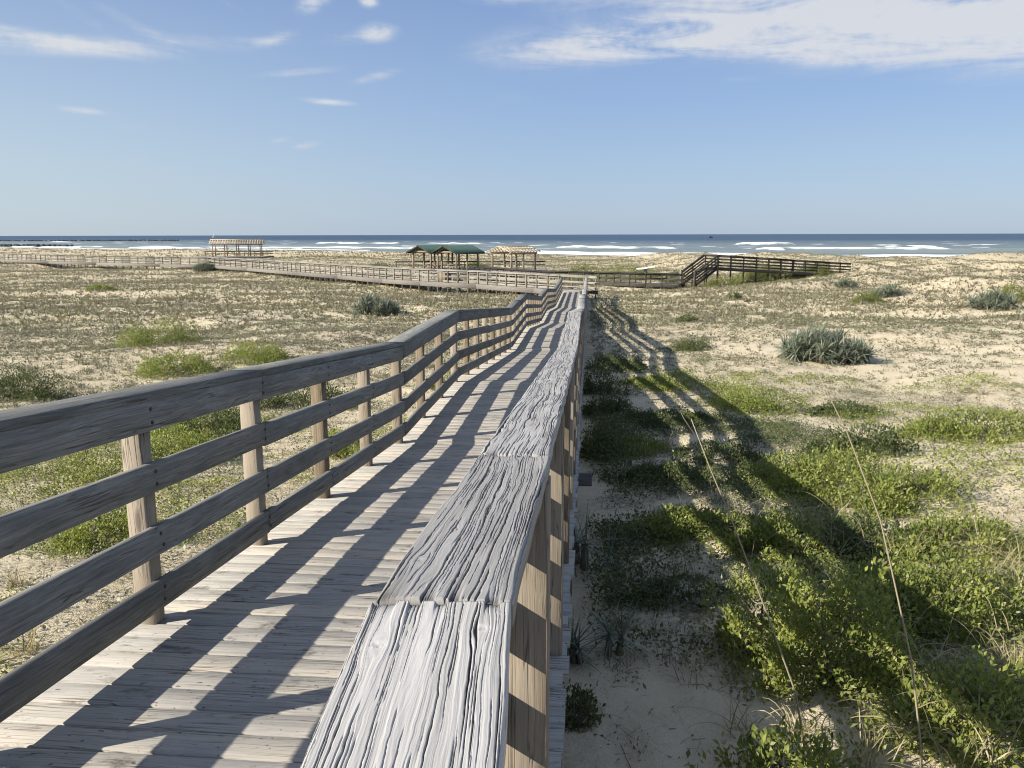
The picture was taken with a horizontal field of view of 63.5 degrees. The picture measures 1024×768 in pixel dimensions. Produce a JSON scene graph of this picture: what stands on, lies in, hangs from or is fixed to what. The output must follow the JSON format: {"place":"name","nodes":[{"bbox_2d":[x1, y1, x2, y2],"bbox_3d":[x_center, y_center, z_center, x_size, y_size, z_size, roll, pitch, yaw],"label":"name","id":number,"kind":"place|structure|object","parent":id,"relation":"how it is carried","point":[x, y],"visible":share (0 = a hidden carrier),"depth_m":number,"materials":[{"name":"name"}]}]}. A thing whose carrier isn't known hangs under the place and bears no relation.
{"place":"outdoors","nodes":[
{"label":"outdoors","id":0,"kind":"place"},
{"bbox_2d":[0,248,1023,767],"bbox_3d":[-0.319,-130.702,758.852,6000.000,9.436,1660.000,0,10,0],"label":"ground","id":1,"kind":"structure","parent":0,"point":[662,692],"depth_m":11.82,"materials":[{"name":"sand"}]},
{"bbox_2d":[0,562,44,591],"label":"grass clump","id":2,"kind":"object","parent":1,"relation":"on","point":[16,582],"visible":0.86,"depth_m":5.98,"materials":[{"name":"plant"}]},
{"bbox_2d":[3,624,51,660],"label":"grass clump","id":3,"kind":"object","parent":1,"relation":"on","point":[32,645],"visible":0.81,"depth_m":4.86,"materials":[{"name":"plant"}]},
{"bbox_2d":[0,360,90,401],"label":"shrub","id":4,"kind":"object","parent":1,"relation":"on","point":[43,393],"visible":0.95,"depth_m":17.08,"materials":[{"name":"green plant"}]},
{"bbox_2d":[79,283,126,291],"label":"shrub","id":5,"kind":"object","parent":1,"relation":"on","point":[103,287],"visible":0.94,"depth_m":67.40,"materials":[{"name":"green plant"}]},
{"bbox_2d":[13,505,219,559],"bbox_3d":[-3.378,1.211,7.258,1.678,0.477,1.361,0,10,0],"label":"shrub","id":6,"kind":"object","parent":1,"relation":"on","point":[75,536],"visible":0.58,"depth_m":6.97,"materials":[{"name":"green plant"}]},
{"bbox_2d":[0,434,242,504],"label":"shrub","id":7,"kind":"object","parent":1,"relation":"on","point":[94,478],"visible":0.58,"depth_m":9.32,"materials":[{"name":"green plant"}]},
{"bbox_2d":[83,312,228,348],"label":"shrub","id":8,"kind":"object","parent":1,"relation":"on","point":[140,335],"visible":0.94,"depth_m":26.10,"materials":[{"name":"green plant"}]},
{"bbox_2d":[0,433,343,662],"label":"thicket grass","id":9,"kind":"structure","parent":1,"relation":"on","point":[290,483],"depth_m":9.01,"materials":[{"name":"plant"}]},
{"bbox_2d":[108,347,236,380],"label":"shrub","id":10,"kind":"object","parent":1,"relation":"on","point":[154,367],"visible":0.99,"depth_m":21.34,"materials":[{"name":"green plant"}]},
{"bbox_2d":[92,419,282,476],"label":"shrub","id":11,"kind":"object","parent":1,"relation":"on","point":[183,444],"visible":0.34,"depth_m":10.84,"materials":[{"name":"green plant"}]},
{"bbox_2d":[0,407,407,675],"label":"creeping cover","id":12,"kind":"object","parent":1,"relation":"on","point":[174,513],"visible":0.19,"depth_m":8.74,"materials":[{"name":"green plant"}]},
{"bbox_2d":[192,261,215,271],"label":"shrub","id":13,"kind":"object","parent":1,"relation":"on","point":[201,266],"visible":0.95,"depth_m":113.46,"materials":[{"name":"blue plant"}]},
{"bbox_2d":[150,405,308,437],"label":"shrub","id":14,"kind":"object","parent":1,"relation":"on","point":[220,420],"visible":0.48,"depth_m":12.93,"materials":[{"name":"green plant"}]},
{"bbox_2d":[196,251,273,258],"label":"pergola deck","id":15,"kind":"structure","parent":1,"relation":"on","point":[234,256],"depth_m":152.94,"materials":[{"name":"grey wood"}]},
{"bbox_2d":[209,239,264,256],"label":"pergola","id":16,"kind":"object","parent":15,"relation":"on","point":[241,241],"visible":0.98,"depth_m":148.00,"materials":[{"name":"brown wood"}]},
{"bbox_2d":[206,335,299,366],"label":"shrub","id":17,"kind":"object","parent":1,"relation":"on","point":[242,352],"visible":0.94,"depth_m":22.71,"materials":[{"name":"green plant"}]},
{"bbox_2d":[0,247,552,260],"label":"dune grass","id":18,"kind":"structure","parent":1,"relation":"on","point":[357,254],"depth_m":234.33,"materials":[{"name":"plant"}]},
{"bbox_2d":[0,277,591,767],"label":"boardwalk","id":19,"kind":"structure","parent":1,"relation":"on","point":[398,595],"depth_m":3.23,"materials":[{"name":"grey wood"}]},
{"bbox_2d":[0,253,598,297],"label":"boardwalk","id":20,"kind":"structure","parent":1,"relation":"on","point":[478,284],"depth_m":83.27,"materials":[{"name":"grey wood"}]},
{"bbox_2d":[436,271,451,282],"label":"litter bin","id":21,"kind":"object","parent":20,"relation":"on","point":[441,278],"visible":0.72,"depth_m":72.23,"materials":[{"name":"brown wood"}]},
{"bbox_2d":[237,381,388,412],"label":"shrub","id":22,"kind":"object","parent":1,"relation":"on","point":[275,401],"visible":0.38,"depth_m":15.74,"materials":[{"name":"green plant"}]},
{"bbox_2d":[291,425,376,459],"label":"shrub","id":23,"kind":"object","parent":1,"relation":"on","point":[347,450],"visible":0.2,"depth_m":11.04,"materials":[{"name":"green plant"}]},
{"bbox_2d":[350,293,403,316],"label":"yucca clump","id":24,"kind":"object","parent":1,"relation":"on","point":[369,304],"visible":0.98,"depth_m":45.04,"materials":[{"name":"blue plant"}]},
{"bbox_2d":[363,261,391,270],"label":"shrub","id":25,"kind":"object","parent":1,"relation":"on","point":[377,263],"visible":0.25,"depth_m":117.94,"materials":[{"name":"green plant"}]},
{"bbox_2d":[409,369,450,390],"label":"shrub","id":26,"kind":"object","parent":1,"relation":"on","point":[447,375],"visible":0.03,"depth_m":17.67,"materials":[{"name":"green plant"}]},
{"bbox_2d":[377,261,550,275],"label":"picnic deck","id":27,"kind":"structure","parent":1,"relation":"on","point":[464,264],"depth_m":108.75,"materials":[{"name":"grey wood"}]},
{"bbox_2d":[406,245,452,268],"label":"picnic pavilion","id":28,"kind":"structure","parent":27,"relation":"on","point":[423,249],"depth_m":103.82,"materials":[{"name":"brown wood"}]},
{"bbox_2d":[426,263,440,268],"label":"picnic table","id":29,"kind":"object","parent":27,"relation":"on","point":[432,265],"visible":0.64,"depth_m":104.37,"materials":[{"name":"brown wood"}]},
{"bbox_2d":[446,264,464,268],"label":"picnic table","id":30,"kind":"object","parent":27,"relation":"on","point":[452,266],"visible":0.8,"depth_m":101.73,"materials":[{"name":"brown wood"}]},
{"bbox_2d":[431,245,484,269],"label":"picnic pavilion","id":31,"kind":"structure","parent":27,"relation":"on","point":[461,249],"depth_m":100.91,"materials":[{"name":"brown wood"}]},
{"bbox_2d":[487,246,540,271],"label":"pergola","id":32,"kind":"object","parent":27,"relation":"on","point":[511,250],"visible":0.96,"depth_m":97.92,"materials":[{"name":"brown wood"}]},
{"bbox_2d":[460,260,490,267],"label":"shrub","id":33,"kind":"object","parent":1,"relation":"on","point":[475,265],"visible":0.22,"depth_m":115.65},
{"bbox_2d":[0,251,1023,334],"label":"dune grass","id":34,"kind":"structure","parent":1,"relation":"on","point":[380,294],"depth_m":60.61,"materials":[{"name":"plant"}]},
{"bbox_2d":[0,251,1023,333],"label":"dune herbs","id":35,"kind":"object","parent":1,"relation":"on","point":[405,293],"visible":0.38,"depth_m":64.42,"materials":[{"name":"plant"}]},
{"bbox_2d":[0,374,1023,702],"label":"dry cover","id":36,"kind":"object","parent":1,"relation":"on","point":[1010,446],"visible":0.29,"depth_m":9.31,"materials":[{"name":"plant"}]},
{"bbox_2d":[0,304,1023,732],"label":"dune herbs","id":37,"kind":"object","parent":1,"relation":"on","point":[446,334],"visible":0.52,"depth_m":26.09,"materials":[{"name":"plant"}]},
{"bbox_2d":[548,260,603,280],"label":"shrub","id":38,"kind":"object","parent":1,"relation":"on","point":[583,267],"visible":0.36,"depth_m":91.88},
{"bbox_2d":[468,266,684,288],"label":"boardwalk","id":39,"kind":"structure","parent":1,"relation":"on","point":[645,284],"depth_m":76.37,"materials":[{"name":"grey wood"}]},
{"bbox_2d":[562,677,610,736],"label":"shrub","id":40,"kind":"object","parent":1,"relation":"on","point":[585,700],"visible":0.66,"depth_m":4.07,"materials":[{"name":"green plant"}]},
{"bbox_2d":[580,420,626,463],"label":"shrub","id":41,"kind":"object","parent":1,"relation":"on","point":[583,452],"visible":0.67,"depth_m":11.22,"materials":[{"name":"green plant"}]},
{"bbox_2d":[573,503,643,578],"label":"spiky plant","id":42,"kind":"object","parent":1,"relation":"on","point":[582,560],"visible":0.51,"depth_m":6.50,"materials":[{"name":"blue plant"}]},
{"bbox_2d":[568,597,656,673],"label":"spiky plant","id":43,"kind":"object","parent":1,"relation":"on","point":[609,636],"visible":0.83,"depth_m":4.88,"materials":[{"name":"green plant"}]},
{"bbox_2d":[583,352,646,396],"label":"shrub","id":44,"kind":"object","parent":1,"relation":"on","point":[606,384],"visible":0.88,"depth_m":16.96,"materials":[{"name":"green plant"}]},
{"bbox_2d":[582,392,651,420],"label":"shrub","id":45,"kind":"object","parent":1,"relation":"on","point":[611,402],"visible":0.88,"depth_m":14.59,"materials":[{"name":"green plant"}]},
{"bbox_2d":[584,353,665,374],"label":"shrub","id":46,"kind":"object","parent":1,"relation":"on","point":[636,365],"visible":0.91,"depth_m":21.34,"materials":[{"name":"green plant"}]},
{"bbox_2d":[582,587,675,614],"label":"shrub","id":47,"kind":"object","parent":1,"relation":"on","point":[661,603],"visible":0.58,"depth_m":5.76,"materials":[{"name":"green plant"}]},
{"bbox_2d":[581,433,685,461],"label":"shrub","id":48,"kind":"object","parent":1,"relation":"on","point":[655,444],"visible":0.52,"depth_m":11.48,"materials":[{"name":"green plant"}]},
{"bbox_2d":[588,261,678,280],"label":"shrub","id":49,"kind":"object","parent":1,"relation":"on","point":[621,268],"visible":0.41,"depth_m":88.45,"materials":[{"name":"plant"}]},
{"bbox_2d":[582,398,705,634],"bbox_3d":[1.352,0.913,10.042,0.978,0.911,10.034,1,10,6],"label":"edge growth","id":50,"kind":"object","parent":1,"relation":"on","point":[618,574],"visible":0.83,"depth_m":7.39,"materials":[{"name":"green plant"}]},
{"bbox_2d":[634,452,665,467],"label":"grass clump","id":51,"kind":"object","parent":1,"relation":"on","point":[647,461],"visible":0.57,"depth_m":10.41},
{"bbox_2d":[583,406,743,437],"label":"shrub","id":52,"kind":"object","parent":1,"relation":"on","point":[688,415],"visible":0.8,"depth_m":13.58,"materials":[{"name":"green plant"}]},
{"bbox_2d":[595,367,738,395],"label":"shrub","id":53,"kind":"object","parent":1,"relation":"on","point":[649,381],"visible":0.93,"depth_m":17.83,"materials":[{"name":"green plant"}]},
{"bbox_2d":[582,502,759,562],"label":"shrub","id":54,"kind":"object","parent":1,"relation":"on","point":[706,515],"visible":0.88,"depth_m":7.23,"materials":[{"name":"green plant"}]},
{"bbox_2d":[592,459,756,497],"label":"shrub","id":55,"kind":"object","parent":1,"relation":"on","point":[661,471],"visible":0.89,"depth_m":9.64,"materials":[{"name":"green plant"}]},
{"bbox_2d":[663,269,688,282],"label":"shrub","id":56,"kind":"object","parent":1,"relation":"on","point":[673,277],"visible":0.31,"depth_m":79.62,"materials":[{"name":"green plant"}]},
{"bbox_2d":[653,334,716,351],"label":"shrub","id":57,"kind":"object","parent":1,"relation":"on","point":[683,344],"visible":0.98,"depth_m":26.92,"materials":[{"name":"green plant"}]},
{"bbox_2d":[607,567,764,614],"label":"shrub","id":58,"kind":"object","parent":1,"relation":"on","point":[673,578],"visible":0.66,"depth_m":5.92,"materials":[{"name":"green plant"}]},
{"bbox_2d":[672,314,702,322],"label":"shrub","id":59,"kind":"object","parent":1,"relation":"on","point":[682,318],"visible":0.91,"depth_m":37.49,"materials":[{"name":"green plant"}]},
{"bbox_2d":[637,438,797,472],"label":"shrub","id":60,"kind":"object","parent":1,"relation":"on","point":[743,453],"visible":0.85,"depth_m":10.68,"materials":[{"name":"green plant"}]},
{"bbox_2d":[665,677,786,758],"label":"grass clump","id":61,"kind":"object","parent":1,"relation":"on","point":[738,726],"visible":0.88,"depth_m":3.90,"materials":[{"name":"plant"}]},
{"bbox_2d":[694,275,757,287],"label":"shrub","id":62,"kind":"object","parent":1,"relation":"on","point":[718,280],"visible":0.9,"depth_m":73.25,"materials":[{"name":"plant"}]},
{"bbox_2d":[726,290,744,299],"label":"shrub","id":63,"kind":"object","parent":1,"relation":"on","point":[736,294],"visible":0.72,"depth_m":58.94,"materials":[{"name":"green plant"}]},
{"bbox_2d":[681,413,804,746],"bbox_3d":[1.031,0.914,3.664,0.619,1.566,0.036,4,11,20],"label":"dry stalk","id":64,"kind":"object","parent":1,"relation":"on","point":[797,703],"visible":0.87,"depth_m":3.63,"materials":[{"name":"plant"}]},
{"bbox_2d":[669,377,822,419],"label":"shrub","id":65,"kind":"object","parent":1,"relation":"on","point":[742,396],"visible":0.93,"depth_m":15.05,"materials":[{"name":"green plant"}]},
{"bbox_2d":[665,547,845,678],"bbox_3d":[1.503,1.294,5.018,1.257,0.724,0.820,-5,11,-25],"label":"shrub","id":66,"kind":"object","parent":1,"relation":"on","point":[734,627],"visible":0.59,"depth_m":4.93,"materials":[{"name":"green plant"}]},
{"bbox_2d":[722,263,796,282],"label":"shrub","id":67,"kind":"object","parent":1,"relation":"on","point":[751,275],"visible":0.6,"depth_m":78.63,"materials":[{"name":"plant"}]},
{"bbox_2d":[680,254,851,287],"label":"beach stairs","id":68,"kind":"structure","parent":1,"relation":"on","point":[705,268],"depth_m":76.16,"materials":[{"name":"brown wood"}]},
{"bbox_2d":[675,504,864,573],"bbox_3d":[2.161,1.234,6.757,1.520,0.401,1.126,-6,12,-30],"label":"shrub","id":69,"kind":"object","parent":1,"relation":"on","point":[749,538],"visible":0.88,"depth_m":6.72,"materials":[{"name":"green plant"}]},
{"bbox_2d":[670,714,903,767],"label":"shrub","id":70,"kind":"object","parent":1,"relation":"on","point":[824,754],"visible":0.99,"depth_m":3.46,"materials":[{"name":"green plant"}]},
{"bbox_2d":[680,438,921,512],"bbox_3d":[3.341,0.908,9.213,2.798,0.684,2.219,-2,10,-13],"label":"shrub","id":71,"kind":"object","parent":1,"relation":"on","point":[812,467],"visible":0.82,"depth_m":9.01,"materials":[{"name":"green plant"}]},
{"bbox_2d":[580,483,1023,767],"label":"sand litter","id":72,"kind":"object","parent":1,"relation":"on","point":[711,644],"visible":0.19,"depth_m":4.94,"materials":[{"name":"plant"}]},
{"bbox_2d":[581,410,1023,674],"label":"creeping cover","id":73,"kind":"object","parent":1,"relation":"on","point":[762,426],"visible":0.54,"depth_m":7.40,"materials":[{"name":"green plant"}]},
{"bbox_2d":[583,411,1023,694],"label":"thicket grass","id":74,"kind":"structure","parent":1,"relation":"on","point":[687,653],"depth_m":6.37,"materials":[{"name":"plant"}]},
{"bbox_2d":[723,668,889,766],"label":"grass clump","id":75,"kind":"object","parent":1,"relation":"on","point":[806,726],"visible":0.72,"depth_m":3.82,"materials":[{"name":"plant"}]},
{"bbox_2d":[797,263,839,276],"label":"shrub","id":76,"kind":"object","parent":1,"relation":"on","point":[823,271],"visible":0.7,"depth_m":79.86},
{"bbox_2d":[771,323,881,365],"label":"yucca clump","id":77,"kind":"object","parent":1,"relation":"on","point":[822,347],"visible":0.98,"depth_m":23.37,"materials":[{"name":"green plant"}]},
{"bbox_2d":[686,552,1002,721],"bbox_3d":[1.728,1.268,4.330,1.561,0.904,1.051,0,10,0],"label":"shrub","id":78,"kind":"object","parent":1,"relation":"on","point":[797,627],"visible":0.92,"depth_m":4.24,"materials":[{"name":"green plant"}]},
{"bbox_2d":[783,399,908,419],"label":"shrub","id":79,"kind":"object","parent":1,"relation":"on","point":[818,409],"visible":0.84,"depth_m":14.60,"materials":[{"name":"green plant"}]},
{"bbox_2d":[833,278,860,288],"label":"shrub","id":80,"kind":"object","parent":1,"relation":"on","point":[844,283],"visible":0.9,"depth_m":68.54,"materials":[{"name":"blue plant"}]},
{"bbox_2d":[695,355,1023,496],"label":"creeping cover","id":81,"kind":"object","parent":1,"relation":"on","point":[928,411],"visible":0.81,"depth_m":13.82,"materials":[{"name":"green plant"}]},
{"bbox_2d":[701,484,1023,767],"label":"thicket grass","id":82,"kind":"structure","parent":1,"relation":"on","point":[996,626],"depth_m":5.45,"materials":[{"name":"plant"}]},
{"bbox_2d":[771,693,956,767],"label":"grass clump","id":83,"kind":"object","parent":1,"relation":"on","point":[866,743],"visible":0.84,"depth_m":3.56,"materials":[{"name":"plant"}]},
{"bbox_2d":[843,290,888,303],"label":"shrub","id":84,"kind":"object","parent":1,"relation":"on","point":[866,297],"visible":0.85,"depth_m":52.14,"materials":[{"name":"plant"}]},
{"bbox_2d":[815,367,921,766],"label":"dry stalk","id":85,"kind":"object","parent":1,"relation":"on","point":[919,733],"visible":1,"depth_m":3.41,"materials":[{"name":"plant"}]},
{"bbox_2d":[774,421,966,465],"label":"shrub","id":86,"kind":"object","parent":1,"relation":"on","point":[880,443],"visible":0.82,"depth_m":10.59,"materials":[{"name":"green plant"}]},
{"bbox_2d":[727,492,1023,767],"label":"creeping cover","id":87,"kind":"object","parent":1,"relation":"on","point":[1001,752],"visible":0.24,"depth_m":6.27,"materials":[{"name":"green plant"}]},
{"bbox_2d":[742,461,1017,524],"bbox_3d":[3.641,1.036,8.358,2.735,0.546,2.045,0,10,0],"label":"shrub","id":88,"kind":"object","parent":1,"relation":"on","point":[885,489],"visible":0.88,"depth_m":8.22,"materials":[{"name":"green plant"}]},
{"bbox_2d":[792,509,978,570],"bbox_3d":[3.104,1.251,6.821,1.972,0.348,1.280,0,10,0],"label":"shrub","id":89,"kind":"object","parent":1,"relation":"on","point":[864,523],"visible":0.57,"depth_m":6.72,"materials":[{"name":"green plant"}]},
{"bbox_2d":[868,282,902,298],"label":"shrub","id":90,"kind":"object","parent":1,"relation":"on","point":[889,289],"visible":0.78,"depth_m":53.77,"materials":[{"name":"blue plant"}]},
{"bbox_2d":[805,645,1023,767],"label":"shrub","id":91,"kind":"object","parent":1,"relation":"on","point":[901,704],"visible":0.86,"depth_m":3.69,"materials":[{"name":"green plant"}]},
{"bbox_2d":[807,547,1023,667],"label":"shrub","id":92,"kind":"object","parent":1,"relation":"on","point":[935,612],"visible":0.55,"depth_m":4.82,"materials":[{"name":"green plant"}]},
{"bbox_2d":[827,654,1003,767],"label":"grass clump","id":93,"kind":"object","parent":1,"relation":"on","point":[905,719],"visible":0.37,"depth_m":3.82,"materials":[{"name":"plant"}]},
{"bbox_2d":[847,537,1023,647],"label":"shrub","id":94,"kind":"object","parent":1,"relation":"on","point":[988,594],"visible":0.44,"depth_m":5.08,"materials":[{"name":"green plant"}]},
{"bbox_2d":[850,405,1023,449],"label":"shrub","id":95,"kind":"object","parent":1,"relation":"on","point":[929,426],"visible":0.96,"depth_m":11.80,"materials":[{"name":"green plant"}]},
{"bbox_2d":[855,505,1023,572],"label":"shrub","id":96,"kind":"object","parent":1,"relation":"on","point":[944,527],"visible":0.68,"depth_m":6.57,"materials":[{"name":"green plant"}]},
{"bbox_2d":[863,695,1023,767],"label":"grass clump","id":97,"kind":"object","parent":1,"relation":"on","point":[983,757],"visible":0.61,"depth_m":3.52,"materials":[{"name":"plant"}]},
{"bbox_2d":[892,617,1016,692],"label":"grass clump","id":98,"kind":"object","parent":1,"relation":"on","point":[950,658],"visible":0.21,"depth_m":4.30,"materials":[{"name":"plant"}]},
{"bbox_2d":[915,618,1023,697],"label":"grass clump","id":99,"kind":"object","parent":1,"relation":"on","point":[1011,665],"visible":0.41,"depth_m":4.27,"materials":[{"name":"plant"}]},
{"bbox_2d":[962,531,1021,560],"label":"grass clump","id":100,"kind":"object","parent":1,"relation":"on","point":[1009,544],"visible":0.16,"depth_m":6.60,"materials":[{"name":"plant"}]},
{"bbox_2d":[962,284,1022,311],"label":"yucca clump","id":101,"kind":"object","parent":1,"relation":"on","point":[995,299],"visible":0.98,"depth_m":44.70,"materials":[{"name":"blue plant"}]},
{"bbox_2d":[998,280,1023,300],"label":"shrub","id":102,"kind":"object","parent":1,"relation":"on","point":[1006,288],"visible":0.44,"depth_m":49.93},
{"bbox_2d":[0,233,1023,257],"bbox_3d":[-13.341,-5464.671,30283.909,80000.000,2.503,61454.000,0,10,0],"label":"sea","id":103,"kind":"structure","parent":0,"point":[922,245],"depth_m":661.41,"materials":[{"name":"liquid"}]},
{"bbox_2d":[0,244,72,246],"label":"rock groyne","id":104,"kind":"object","parent":103,"relation":"in","point":[35,245],"visible":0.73,"depth_m":527.45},
{"bbox_2d":[0,239,178,240],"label":"rock jetty","id":105,"kind":"object","parent":103,"relation":"in","point":[95,240],"visible":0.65,"depth_m":1087.79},
{"bbox_2d":[0,305,1023,730],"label":"dune grass","id":106,"kind":"structure","parent":0,"point":[58,341],"depth_m":23.05,"materials":[{"name":"plant"}]},
{"bbox_2d":[0,0,1023,235],"label":"sky","id":107,"kind":"structure","parent":0,"point":[118,117],"materials":[{"name":"blue"}]}
]}

